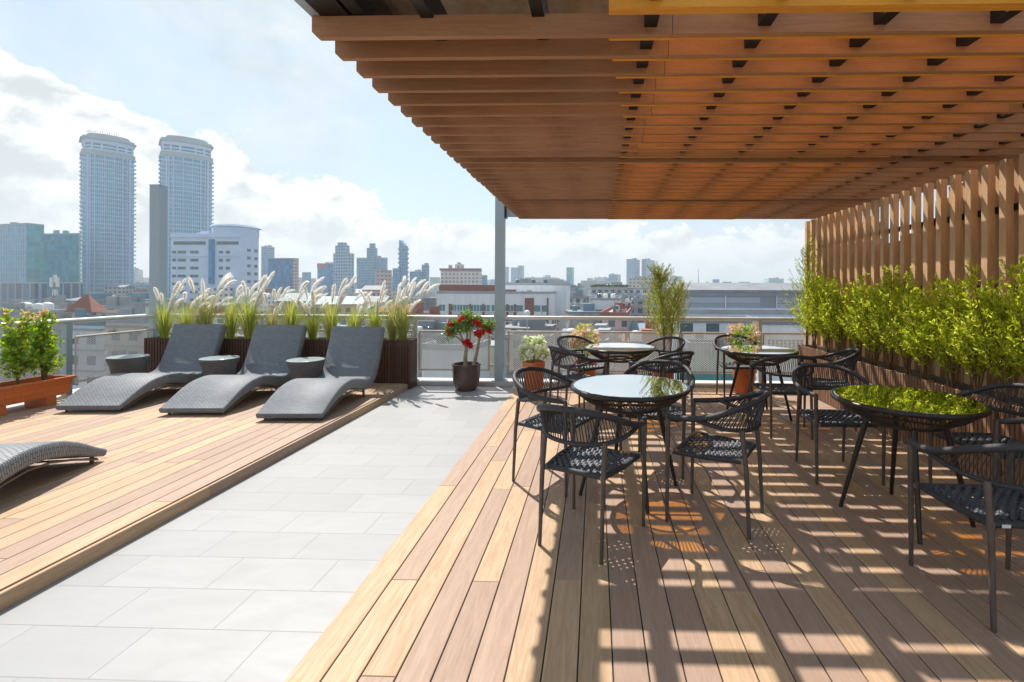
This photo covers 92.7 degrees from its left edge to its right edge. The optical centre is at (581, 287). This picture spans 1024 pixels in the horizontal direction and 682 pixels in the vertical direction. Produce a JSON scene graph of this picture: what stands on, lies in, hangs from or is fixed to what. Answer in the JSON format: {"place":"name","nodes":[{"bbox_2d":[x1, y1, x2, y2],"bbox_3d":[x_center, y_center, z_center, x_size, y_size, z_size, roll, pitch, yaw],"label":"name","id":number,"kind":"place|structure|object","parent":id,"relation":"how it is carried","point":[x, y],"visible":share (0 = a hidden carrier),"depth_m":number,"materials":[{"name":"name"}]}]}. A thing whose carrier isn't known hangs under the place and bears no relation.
{"place":"outdoors","nodes":[
{"label":"outdoors","id":0,"kind":"place"},
{"bbox_2d":[0,222,43,283],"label":"building","id":1,"kind":"structure","parent":0,"point":[21,252],"depth_m":313.74,"materials":[{"name":"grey glass"}]},
{"bbox_2d":[0,300,71,381],"bbox_3d":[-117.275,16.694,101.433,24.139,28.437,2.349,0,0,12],"label":"house","id":2,"kind":"structure","parent":0,"point":[18,305],"depth_m":99.85,"materials":[{"name":"concrete"}]},
{"bbox_2d":[59,308,105,388],"bbox_3d":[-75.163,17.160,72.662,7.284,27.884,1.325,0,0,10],"label":"house","id":3,"kind":"structure","parent":0,"point":[85,328],"depth_m":72.48,"materials":[{"name":"grey concrete"}]},
{"bbox_2d":[64,295,108,317],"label":"house","id":4,"kind":"structure","parent":0,"point":[90,304],"depth_m":93.18,"materials":[{"name":"red tile"}]},
{"bbox_2d":[79,130,136,294],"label":"residential tower","id":5,"kind":"structure","parent":0,"point":[107,194],"depth_m":371.17,"materials":[{"name":"teal glass"}]},
{"bbox_2d":[101,296,131,315],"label":"house","id":6,"kind":"structure","parent":0,"point":[113,305],"depth_m":114.75,"materials":[{"name":"grey concrete"}]},
{"bbox_2d":[104,302,148,375],"bbox_3d":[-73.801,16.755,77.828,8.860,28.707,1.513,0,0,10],"label":"house","id":7,"kind":"structure","parent":0,"point":[129,324],"depth_m":77.66,"materials":[{"name":"grey concrete"}]},
{"bbox_2d":[144,279,207,337],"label":"fountain grass","id":8,"kind":"object","parent":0,"point":[164,327],"depth_m":6.94,"materials":[{"name":"plant"}]},
{"bbox_2d":[158,135,213,295],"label":"residential tower","id":9,"kind":"structure","parent":0,"point":[185,169],"depth_m":378.50,"materials":[{"name":"teal glass"}]},
{"bbox_2d":[164,288,214,325],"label":"fountain grass","id":10,"kind":"object","parent":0,"point":[184,318],"depth_m":6.96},
{"bbox_2d":[179,272,235,323],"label":"fountain grass","id":11,"kind":"object","parent":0,"point":[205,315],"depth_m":6.91,"materials":[{"name":"plant"}]},
{"bbox_2d":[170,224,261,312],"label":"hospital block","id":12,"kind":"structure","parent":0,"point":[216,255],"depth_m":266.89,"materials":[{"name":"white concrete"}]},
{"bbox_2d":[211,281,264,338],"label":"fountain grass","id":13,"kind":"object","parent":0,"point":[231,324],"depth_m":6.97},
{"bbox_2d":[220,271,294,338],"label":"fountain grass","id":14,"kind":"object","parent":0,"point":[249,323],"depth_m":6.89,"materials":[{"name":"plant"}]},
{"bbox_2d":[239,286,289,324],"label":"fountain grass","id":15,"kind":"object","parent":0,"point":[270,320],"depth_m":6.91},
{"bbox_2d":[268,258,298,293],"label":"building","id":16,"kind":"structure","parent":0,"point":[286,274],"depth_m":440.16,"materials":[{"name":"glass"}]},
{"bbox_2d":[269,277,326,324],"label":"fountain grass","id":17,"kind":"object","parent":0,"point":[291,319],"depth_m":6.97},
{"bbox_2d":[286,287,328,338],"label":"fountain grass","id":18,"kind":"object","parent":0,"point":[312,328],"depth_m":6.87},
{"bbox_2d":[317,263,332,293],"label":"building","id":19,"kind":"structure","parent":0,"point":[325,270],"depth_m":570.53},
{"bbox_2d":[306,296,363,324],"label":"town house","id":20,"kind":"structure","parent":0,"point":[348,300],"depth_m":165.35,"materials":[{"name":"white concrete"}]},
{"bbox_2d":[313,275,367,339],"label":"fountain grass","id":21,"kind":"object","parent":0,"point":[329,321],"depth_m":6.88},
{"bbox_2d":[333,242,353,293],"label":"building","id":22,"kind":"structure","parent":0,"point":[343,262],"depth_m":491.66,"materials":[{"name":"glass"}]},
{"bbox_2d":[342,291,386,326],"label":"fountain grass","id":23,"kind":"object","parent":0,"point":[355,322],"depth_m":6.98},
{"bbox_2d":[356,243,387,288],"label":"building","id":24,"kind":"structure","parent":0,"point":[370,264],"depth_m":608.74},
{"bbox_2d":[357,280,407,327],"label":"fountain grass","id":25,"kind":"object","parent":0,"point":[374,322],"depth_m":6.84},
{"bbox_2d":[375,282,425,339],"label":"fountain grass","id":26,"kind":"object","parent":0,"point":[391,327],"depth_m":6.86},
{"bbox_2d":[398,240,408,303],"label":"building","id":27,"kind":"structure","parent":0,"point":[403,254],"depth_m":527.20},
{"bbox_2d":[384,276,439,339],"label":"fountain grass","id":28,"kind":"object","parent":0,"point":[402,328],"depth_m":6.85,"materials":[{"name":"plant"}]},
{"bbox_2d":[420,324,490,377],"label":"house","id":29,"kind":"structure","parent":0,"point":[442,374],"depth_m":63.32,"materials":[{"name":"white paint"}]},
{"bbox_2d":[439,262,481,284],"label":"hotel","id":30,"kind":"structure","parent":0,"point":[459,274],"depth_m":403.73,"materials":[{"name":"concrete"}]},
{"bbox_2d":[0,0,962,287],"label":"sky","id":31,"kind":"structure","parent":0,"point":[306,152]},
{"bbox_2d":[505,320,560,378],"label":"house","id":32,"kind":"structure","parent":0,"point":[538,325],"depth_m":71.25,"materials":[{"name":"grey concrete"}]},
{"bbox_2d":[676,315,752,379],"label":"building","id":33,"kind":"structure","parent":0,"point":[707,326],"depth_m":59.77,"materials":[{"name":"grey metal"}]},
{"bbox_2d":[684,339,747,380],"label":"house","id":34,"kind":"structure","parent":0,"point":[707,376],"depth_m":49.85,"materials":[{"name":"metal"}]},
{"bbox_2d":[670,282,804,307],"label":"warehouse","id":35,"kind":"structure","parent":0,"point":[736,295],"depth_m":108.71,"materials":[{"name":"grey metal"}]},
{"bbox_2d":[672,308,803,379],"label":"warehouse","id":36,"kind":"structure","parent":0,"point":[763,312],"depth_m":86.90,"materials":[{"name":"grey concrete"}]},
{"bbox_2d":[753,321,803,380],"bbox_3d":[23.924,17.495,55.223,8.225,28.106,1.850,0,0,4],"label":"building","id":37,"kind":"structure","parent":0,"point":[775,326],"depth_m":54.51,"materials":[{"name":"white paint"}]},
{"label":"ground","id":38,"kind":"structure","parent":0,"visible":0},
{"bbox_2d":[0,282,46,306],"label":"building","id":39,"kind":"structure","parent":38,"relation":"on","point":[35,292],"depth_m":250.84,"materials":[{"name":"grey concrete"}]},
{"bbox_2d":[44,230,80,295],"bbox_3d":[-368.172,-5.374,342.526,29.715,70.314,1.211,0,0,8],"label":"building","id":40,"kind":"structure","parent":38,"relation":"on","point":[62,256],"depth_m":342.04,"materials":[{"name":"teal glass"}]},
{"bbox_2d":[408,320,447,377],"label":"house","id":41,"kind":"structure","parent":38,"relation":"on","point":[429,325],"depth_m":98.89,"materials":[{"name":"concrete"}]},
{"bbox_2d":[437,285,555,339],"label":"apartment block","id":42,"kind":"structure","parent":38,"relation":"on","point":[458,299],"depth_m":152.01,"materials":[{"name":"white paint"}]},
{"bbox_2d":[505,279,570,374],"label":"apartment block","id":43,"kind":"structure","parent":38,"relation":"on","point":[560,287],"depth_m":165.88,"materials":[{"name":"white paint"}]},
{"bbox_2d":[565,303,599,328],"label":"town house","id":44,"kind":"structure","parent":38,"relation":"on","point":[587,309],"depth_m":146.41,"materials":[{"name":"concrete"}]},
{"bbox_2d":[590,292,621,310],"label":"villa","id":45,"kind":"object","parent":38,"relation":"on","point":[600,302],"visible":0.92,"depth_m":150.55,"materials":[{"name":"white paint"}]},
{"bbox_2d":[590,282,628,301],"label":"garden block","id":46,"kind":"structure","parent":38,"relation":"on","point":[619,288],"depth_m":230.67,"materials":[{"name":"grey concrete"}]},
{"bbox_2d":[600,298,632,373],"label":"building","id":47,"kind":"structure","parent":38,"relation":"on","point":[617,309],"depth_m":110.28,"materials":[{"name":"concrete"}]},
{"bbox_2d":[631,290,670,322],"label":"building","id":48,"kind":"structure","parent":38,"relation":"on","point":[635,308],"depth_m":170.38,"materials":[{"name":"grey concrete"}]},
{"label":"roof slab","id":49,"kind":"structure","parent":0,"visible":0},
{"bbox_2d":[0,385,927,681],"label":"tile floor","id":50,"kind":"structure","parent":49,"relation":"on","point":[260,575],"depth_m":2.47,"materials":[{"name":"tile"}]},
{"bbox_2d":[6,377,792,407],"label":"roof edge kerb","id":51,"kind":"structure","parent":50,"relation":"on","point":[510,382],"depth_m":7.03,"materials":[{"name":"grey concrete"}]},
{"bbox_2d":[0,314,155,395],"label":"railing","id":52,"kind":"object","parent":51,"relation":"on","point":[67,337],"visible":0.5,"depth_m":6.30,"materials":[{"name":"metal"}]},
{"bbox_2d":[149,184,167,336],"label":"steel column","id":53,"kind":"structure","parent":51,"relation":"on","point":[158,213],"depth_m":7.24,"materials":[{"name":"metal"}]},
{"bbox_2d":[169,314,811,382],"bbox_3d":[-1.327,0.896,7.160,9.850,0.955,0.100,0,0,2],"label":"railing","id":54,"kind":"object","parent":51,"relation":"on","point":[414,333],"visible":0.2,"depth_m":7.11,"materials":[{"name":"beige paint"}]},
{"bbox_2d":[294,0,1023,381],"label":"pergola","id":55,"kind":"object","parent":51,"relation":"on","point":[668,108],"visible":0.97,"depth_m":2.60,"materials":[{"name":"brown paint"}]},
{"bbox_2d":[804,153,1023,397],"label":"slatted screen","id":56,"kind":"object","parent":55,"relation":"attached to","point":[978,219],"visible":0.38,"depth_m":4.61,"materials":[{"name":"brown paint"}]},
{"bbox_2d":[452,361,480,390],"bbox_3d":[-1.615,1.249,6.768,0.396,0.368,0.396,0,0,2],"label":"glazed pot","id":57,"kind":"object","parent":50,"relation":"on","point":[466,378],"visible":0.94,"depth_m":6.62,"materials":[{"name":"brown ceramic"}]},
{"bbox_2d":[443,308,496,365],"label":"desert rose","id":58,"kind":"object","parent":57,"relation":"on","point":[464,321],"visible":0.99,"depth_m":6.73,"materials":[{"name":"red plant"}]},
{"bbox_2d":[322,390,902,681],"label":"dining deck underlay","id":59,"kind":"object","parent":50,"relation":"on","point":[608,582],"visible":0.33,"depth_m":2.28,"materials":[{"name":"black wood"}]},
{"bbox_2d":[284,386,1023,681],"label":"dining deck","id":60,"kind":"structure","parent":59,"relation":"on","point":[925,617],"depth_m":2.38,"materials":[{"name":"beige"}]},
{"bbox_2d":[523,360,544,393],"bbox_3d":[-0.650,1.215,6.571,0.304,0.420,0.304,0,0,2],"label":"terracotta pot","id":61,"kind":"object","parent":60,"relation":"on","point":[538,363],"visible":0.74,"depth_m":6.46,"materials":[{"name":"orange ceramic"}]},
{"bbox_2d":[518,335,552,362],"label":"flowering plant","id":62,"kind":"object","parent":61,"relation":"on","point":[532,348],"visible":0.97,"depth_m":6.46,"materials":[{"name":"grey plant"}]},
{"bbox_2d":[512,366,598,496],"bbox_3d":[-0.231,1.026,3.632,0.553,0.803,0.605,0,0,28],"label":"rope chair","id":63,"kind":"object","parent":60,"relation":"on","point":[534,422],"visible":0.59,"depth_m":3.55,"materials":[{"name":"fabric"}]},
{"bbox_2d":[548,345,607,420],"bbox_3d":[-0.083,1.027,5.258,0.553,0.803,0.605,0,0,-30],"label":"rope chair","id":64,"kind":"object","parent":60,"relation":"on","point":[562,353],"visible":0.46,"depth_m":5.09,"materials":[{"name":"fabric"}]},
{"bbox_2d":[557,335,608,407],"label":"rope chair","id":65,"kind":"object","parent":60,"relation":"on","point":[589,367],"visible":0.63,"depth_m":6.13,"materials":[{"name":"grey metal"}]},
{"bbox_2d":[574,359,596,375],"bbox_3d":[0.052,1.218,6.621,0.315,0.420,0.315,0,0,2],"label":"terracotta pot","id":66,"kind":"object","parent":60,"relation":"on","point":[592,373],"visible":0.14,"depth_m":6.51,"materials":[{"name":"orange ceramic"}]},
{"bbox_2d":[569,323,600,361],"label":"flowering plant","id":67,"kind":"object","parent":66,"relation":"on","point":[581,331],"visible":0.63,"depth_m":6.56,"materials":[{"name":"pink plant"}]},
{"bbox_2d":[536,404,646,564],"bbox_3d":[0.035,1.027,2.772,0.605,0.803,0.553,0,0,28],"label":"rope chair","id":68,"kind":"object","parent":60,"relation":"on","point":[573,457],"visible":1,"depth_m":2.66,"materials":[{"name":"fabric"}]},
{"bbox_2d":[584,343,656,374],"bbox_3d":[0.440,1.059,5.585,0.835,0.747,0.835,0,0,-28],"label":"round table","id":69,"kind":"object","parent":60,"relation":"on","point":[641,351],"visible":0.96,"depth_m":5.41,"materials":[{"name":"glass"}]},
{"bbox_2d":[570,374,690,513],"bbox_3d":[0.337,1.059,3.405,0.835,0.747,0.835,0,0,2],"label":"round table","id":70,"kind":"object","parent":60,"relation":"on","point":[600,391],"visible":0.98,"depth_m":3.26,"materials":[{"name":"glass"}]},
{"bbox_2d":[619,360,694,478],"bbox_3d":[0.616,1.030,3.944,0.605,0.803,0.553,0,0,18],"label":"rope chair","id":71,"kind":"object","parent":60,"relation":"on","point":[690,383],"visible":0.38,"depth_m":4.00,"materials":[{"name":"fabric"}]},
{"bbox_2d":[631,336,684,381],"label":"rope chair","id":72,"kind":"object","parent":60,"relation":"on","point":[680,348],"visible":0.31,"depth_m":6.16,"materials":[{"name":"fabric"}]},
{"bbox_2d":[629,351,693,419],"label":"rope chair","id":73,"kind":"object","parent":60,"relation":"on","point":[686,362],"visible":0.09,"depth_m":4.77,"materials":[{"name":"fabric"}]},
{"bbox_2d":[653,364,674,378],"bbox_3d":[1.111,1.233,6.591,0.315,0.400,0.315,0,0,2],"label":"terracotta pot","id":74,"kind":"object","parent":60,"relation":"on","point":[667,374],"visible":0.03,"depth_m":6.47,"materials":[{"name":"orange ceramic"}]},
{"bbox_2d":[636,262,692,364],"bbox_3d":[1.159,0.360,6.571,0.740,1.474,0.757,0,0,23],"label":"potted tree","id":75,"kind":"object","parent":74,"relation":"in","point":[667,307],"visible":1,"depth_m":6.56,"materials":[{"name":"green plant"}]},
{"bbox_2d":[665,390,769,539],"bbox_3d":[0.874,1.031,3.021,0.553,0.803,0.605,0,0,31],"label":"rope chair","id":76,"kind":"object","parent":60,"relation":"on","point":[734,453],"visible":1,"depth_m":2.94,"materials":[{"name":"fabric"}]},
{"bbox_2d":[713,334,763,396],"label":"rope chair","id":77,"kind":"object","parent":60,"relation":"on","point":[724,364],"visible":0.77,"depth_m":6.44,"materials":[{"name":"grey metal"}]},
{"bbox_2d":[732,361,754,394],"bbox_3d":[2.201,1.228,6.560,0.315,0.420,0.315,0,0,2],"label":"terracotta pot","id":78,"kind":"object","parent":60,"relation":"on","point":[741,386],"visible":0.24,"depth_m":6.44,"materials":[{"name":"orange ceramic"}]},
{"bbox_2d":[725,322,762,357],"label":"flowering plant","id":79,"kind":"object","parent":78,"relation":"on","point":[740,329],"visible":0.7,"depth_m":6.51,"materials":[{"name":"pink plant"}]},
{"bbox_2d":[719,345,798,422],"bbox_3d":[1.972,1.066,5.411,0.835,0.747,0.835,0,0,-38],"label":"round table","id":80,"kind":"object","parent":60,"relation":"on","point":[742,351],"visible":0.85,"depth_m":5.29,"materials":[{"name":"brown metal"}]},
{"bbox_2d":[749,355,816,439],"bbox_3d":[2.000,1.036,4.784,0.605,0.803,0.553,0,0,3],"label":"rope chair","id":81,"kind":"object","parent":60,"relation":"on","point":[779,388],"visible":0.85,"depth_m":4.61,"materials":[{"name":"fabric"}]},
{"bbox_2d":[800,348,860,430],"bbox_3d":[2.620,1.039,5.098,0.553,0.803,0.605,0,0,20],"label":"rope chair","id":82,"kind":"object","parent":60,"relation":"on","point":[852,362],"visible":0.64,"depth_m":5.06,"materials":[{"name":"grey metal"}]},
{"bbox_2d":[791,363,885,485],"bbox_3d":[1.963,1.036,3.788,0.605,0.803,0.553,0,0,2],"label":"rope chair","id":83,"kind":"object","parent":60,"relation":"on","point":[843,418],"visible":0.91,"depth_m":3.85,"materials":[{"name":"grey metal"}]},
{"bbox_2d":[830,385,991,544],"bbox_3d":[2.026,1.066,3.036,0.835,0.747,0.835,0,0,37],"label":"round table","id":84,"kind":"object","parent":60,"relation":"on","point":[947,411],"visible":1,"depth_m":2.92,"materials":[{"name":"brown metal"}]},
{"bbox_2d":[907,438,1023,632],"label":"rope chair","id":85,"kind":"object","parent":60,"relation":"on","point":[1007,502],"visible":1,"depth_m":2.18,"materials":[{"name":"fabric"}]},
{"bbox_2d":[928,383,1023,529],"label":"rope chair","id":86,"kind":"object","parent":60,"relation":"on","point":[971,438],"visible":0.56,"depth_m":3.26,"materials":[{"name":"grey metal"}]},
{"bbox_2d":[798,345,1023,492],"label":"planter box","id":87,"kind":"object","parent":50,"relation":"on","point":[880,373],"visible":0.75,"depth_m":4.24,"materials":[{"name":"brown wood"}]},
{"bbox_2d":[776,231,831,346],"bbox_3d":[3.169,0.032,6.738,0.870,1.686,0.825,0,0,22],"label":"bamboo shrub","id":88,"kind":"object","parent":87,"relation":"on","point":[809,279],"visible":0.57,"depth_m":6.71,"materials":[{"name":"green plant"}]},
{"bbox_2d":[788,268,825,348],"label":"shrub","id":89,"kind":"object","parent":87,"relation":"on","point":[811,328],"visible":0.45,"depth_m":6.54,"materials":[{"name":"green plant"}]},
{"bbox_2d":[806,276,844,352],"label":"shrub","id":90,"kind":"object","parent":87,"relation":"on","point":[822,330],"visible":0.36,"depth_m":6.20,"materials":[{"name":"green plant"}]},
{"bbox_2d":[813,273,856,355],"bbox_3d":[3.097,0.343,5.858,0.556,1.065,0.610,0,0,39],"label":"shrub","id":91,"kind":"object","parent":87,"relation":"on","point":[833,300],"visible":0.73,"depth_m":5.87,"materials":[{"name":"green plant"}]},
{"bbox_2d":[835,272,871,361],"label":"shrub","id":92,"kind":"object","parent":87,"relation":"on","point":[856,339],"visible":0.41,"depth_m":5.51,"materials":[{"name":"green plant"}]},
{"bbox_2d":[847,281,893,365],"bbox_3d":[3.191,0.375,5.239,0.582,1.002,0.638,0,0,18],"label":"shrub","id":93,"kind":"object","parent":87,"relation":"on","point":[869,328],"visible":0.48,"depth_m":5.20,"materials":[{"name":"green plant"}]},
{"bbox_2d":[863,265,914,370],"bbox_3d":[3.143,0.320,4.931,0.520,1.111,0.527,0,0,-3],"label":"shrub","id":94,"kind":"object","parent":87,"relation":"on","point":[888,285],"visible":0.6,"depth_m":4.90,"materials":[{"name":"green plant"}]},
{"bbox_2d":[876,278,920,375],"bbox_3d":[3.106,0.390,4.620,0.508,0.970,0.527,0,0,35],"label":"shrub","id":95,"kind":"object","parent":87,"relation":"on","point":[896,342],"visible":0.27,"depth_m":4.63,"materials":[{"name":"green plant"}]},
{"bbox_2d":[887,274,951,380],"bbox_3d":[3.096,0.378,4.279,0.614,0.995,0.560,0,0,42],"label":"shrub","id":96,"kind":"object","parent":87,"relation":"on","point":[925,358],"visible":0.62,"depth_m":4.28,"materials":[{"name":"green plant"}]},
{"bbox_2d":[907,278,973,388],"bbox_3d":[3.079,0.395,4.046,0.548,0.959,0.541,0,0,-27],"label":"shrub","id":97,"kind":"object","parent":87,"relation":"on","point":[947,359],"visible":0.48,"depth_m":4.03,"materials":[{"name":"green plant"}]},
{"bbox_2d":[936,278,1004,394],"bbox_3d":[3.086,0.399,3.766,0.555,0.952,0.535,0,0,20],"label":"shrub","id":98,"kind":"object","parent":87,"relation":"on","point":[971,361],"visible":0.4,"depth_m":3.79,"materials":[{"name":"green plant"}]},
{"bbox_2d":[944,259,1023,402],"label":"shrub","id":99,"kind":"object","parent":87,"relation":"on","point":[1000,365],"visible":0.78,"depth_m":3.55,"materials":[{"name":"green plant"}]},
{"bbox_2d":[995,255,1023,375],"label":"shrub","id":100,"kind":"object","parent":87,"relation":"on","point":[1019,328],"visible":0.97,"depth_m":3.30,"materials":[{"name":"green plant"}]},
{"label":"lounge deck base","id":101,"kind":"structure","parent":50,"relation":"on","visible":0},
{"bbox_2d":[0,383,404,591],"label":"lounge deck","id":102,"kind":"structure","parent":101,"relation":"on","point":[152,460],"depth_m":3.70,"materials":[{"name":"beige"}]},
{"bbox_2d":[0,375,75,416],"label":"planter trough","id":103,"kind":"object","parent":102,"relation":"on","point":[35,391],"visible":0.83,"depth_m":5.34,"materials":[{"name":"orange wood"}]},
{"bbox_2d":[0,308,42,384],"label":"leafy bush","id":104,"kind":"object","parent":103,"relation":"on","point":[13,354],"visible":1,"depth_m":5.19,"materials":[{"name":"green plant"}]},
{"bbox_2d":[24,308,65,380],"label":"leafy bush","id":105,"kind":"object","parent":103,"relation":"on","point":[46,364],"visible":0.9,"depth_m":5.47,"materials":[{"name":"green plant"}]},
{"bbox_2d":[0,441,106,487],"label":"sun lounger","id":106,"kind":"object","parent":102,"relation":"on","point":[15,458],"visible":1,"depth_m":3.21,"materials":[{"name":"grey wicker"}]},
{"bbox_2d":[105,354,149,373],"bbox_3d":[-5.832,1.109,6.217,0.424,0.449,0.424,0,0,2],"label":"side table","id":107,"kind":"object","parent":102,"relation":"on","point":[132,363],"visible":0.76,"depth_m":6.10,"materials":[{"name":"grey glass"}]},
{"bbox_2d":[55,324,226,411],"bbox_3d":[-5.268,0.922,5.945,0.660,0.828,1.652,0,0,-2],"label":"sun lounger","id":108,"kind":"object","parent":102,"relation":"on","point":[188,346],"visible":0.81,"depth_m":5.85,"materials":[{"name":"grey wicker"}]},
{"bbox_2d":[0,384,406,611],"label":"lounge deck fascia","id":109,"kind":"structure","parent":102,"relation":"attached to","point":[10,596],"depth_m":2.87,"materials":[{"name":"beige"}]},
{"bbox_2d":[198,355,239,375],"bbox_3d":[-4.593,1.115,6.132,0.424,0.449,0.424,0,0,2],"label":"side table","id":110,"kind":"object","parent":102,"relation":"on","point":[220,365],"visible":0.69,"depth_m":6.00,"materials":[{"name":"grey glass"}]},
{"bbox_2d":[158,325,307,414],"bbox_3d":[-4.090,0.927,5.852,0.660,0.828,1.652,0,0,-2],"label":"sun lounger","id":111,"kind":"object","parent":102,"relation":"on","point":[272,349],"visible":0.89,"depth_m":5.83,"materials":[{"name":"grey wicker"}]},
{"bbox_2d":[144,336,416,388],"bbox_3d":[-4.312,1.076,6.957,3.835,0.690,0.265,0,0,2],"label":"planter box","id":112,"kind":"object","parent":102,"relation":"on","point":[398,362],"visible":0.38,"depth_m":6.81,"materials":[{"name":"brown wood"}]},
{"bbox_2d":[286,357,324,379],"bbox_3d":[-3.436,1.120,6.019,0.424,0.449,0.424,0,0,2],"label":"side table","id":113,"kind":"object","parent":102,"relation":"on","point":[306,367],"visible":0.7,"depth_m":5.88,"materials":[{"name":"grey wicker"}]},
{"bbox_2d":[256,326,384,419],"bbox_3d":[-2.948,0.932,5.660,0.660,0.828,1.652,0,0,-1],"label":"sun lounger","id":114,"kind":"object","parent":102,"relation":"on","point":[352,358],"visible":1,"depth_m":5.78,"materials":[{"name":"grey wicker"}]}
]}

